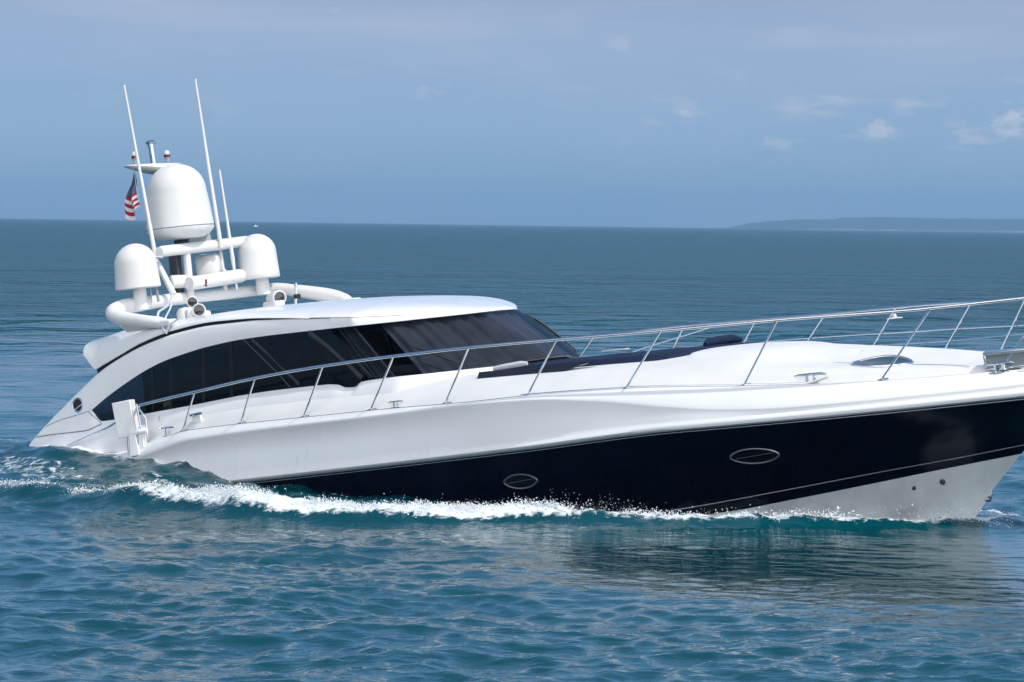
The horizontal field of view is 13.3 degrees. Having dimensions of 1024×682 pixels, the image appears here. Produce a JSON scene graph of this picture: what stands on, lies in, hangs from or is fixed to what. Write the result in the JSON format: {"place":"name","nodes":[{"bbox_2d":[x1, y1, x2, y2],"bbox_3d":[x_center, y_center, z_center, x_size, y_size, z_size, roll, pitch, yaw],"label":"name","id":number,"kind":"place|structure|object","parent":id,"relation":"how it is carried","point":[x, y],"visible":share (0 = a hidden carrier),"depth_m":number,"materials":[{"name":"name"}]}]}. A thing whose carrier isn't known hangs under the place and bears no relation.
{"place":"outdoors","nodes":[
{"label":"outdoors","id":0,"kind":"place"},
{"bbox_2d":[0,218,1023,681],"bbox_3d":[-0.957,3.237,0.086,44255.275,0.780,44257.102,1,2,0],"label":"sea","id":1,"kind":"structure","parent":0,"point":[100,582],"depth_m":46.68,"materials":[{"name":"liquid"}]},
{"bbox_2d":[0,478,964,521],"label":"foam","id":2,"kind":"object","parent":1,"relation":"on","point":[355,505],"visible":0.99,"depth_m":49.72,"materials":[{"name":"white"}]},
{"bbox_2d":[27,77,1023,519],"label":"motor yacht","id":3,"kind":"object","parent":1,"relation":"on","point":[333,391],"visible":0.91,"depth_m":52.32,"materials":[{"name":"paint"}]},
{"bbox_2d":[125,169,142,219],"bbox_3d":[-5.010,-1.935,57.686,0.299,0.682,0.120,-6,0,38],"label":"flag","id":4,"kind":"object","parent":3,"relation":"hanging from","point":[132,203],"visible":1,"depth_m":57.69,"materials":[{"name":"fabric"}]},
{"bbox_2d":[92,329,367,420],"bbox_3d":[-2.616,0.316,56.410,4.680,0.882,3.342,-6,0,38],"label":"side window","id":5,"kind":"structure","parent":3,"relation":"in","point":[231,361],"depth_m":55.00,"materials":[{"name":"black glass"}]},
{"bbox_2d":[477,360,597,378],"bbox_3d":[0.306,0.364,52.413,1.690,0.125,0.300,-6,0,38],"label":"window","id":6,"kind":"structure","parent":3,"relation":"in","point":[565,366],"depth_m":52.43,"materials":[{"name":"black glass"}]},
{"bbox_2d":[493,334,761,370],"bbox_3d":[1.548,0.147,53.160,2.685,0.224,2.615,-6,0,38],"label":"sun cushion","id":7,"kind":"object","parent":3,"relation":"on","point":[708,343],"visible":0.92,"depth_m":52.38,"materials":[{"name":"blue fabric"}]},
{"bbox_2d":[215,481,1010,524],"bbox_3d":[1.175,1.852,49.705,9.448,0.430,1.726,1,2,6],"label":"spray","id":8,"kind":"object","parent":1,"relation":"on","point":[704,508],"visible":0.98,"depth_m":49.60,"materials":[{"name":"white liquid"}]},
{"bbox_2d":[0,0,1023,227],"label":"sky","id":9,"kind":"structure","parent":0,"point":[605,113],"materials":[{"name":"blue"}]},
{"bbox_2d":[729,217,1023,230],"bbox_3d":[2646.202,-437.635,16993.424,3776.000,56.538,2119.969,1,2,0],"label":"hills","id":10,"kind":"structure","parent":0,"point":[912,224],"depth_m":16222.02,"materials":[{"name":"blue"}]},
{"bbox_2d":[804,229,1023,231],"bbox_3d":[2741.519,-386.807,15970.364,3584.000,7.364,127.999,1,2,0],"label":"shoreline","id":11,"kind":"structure","parent":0,"point":[918,230],"depth_m":15986.98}
]}

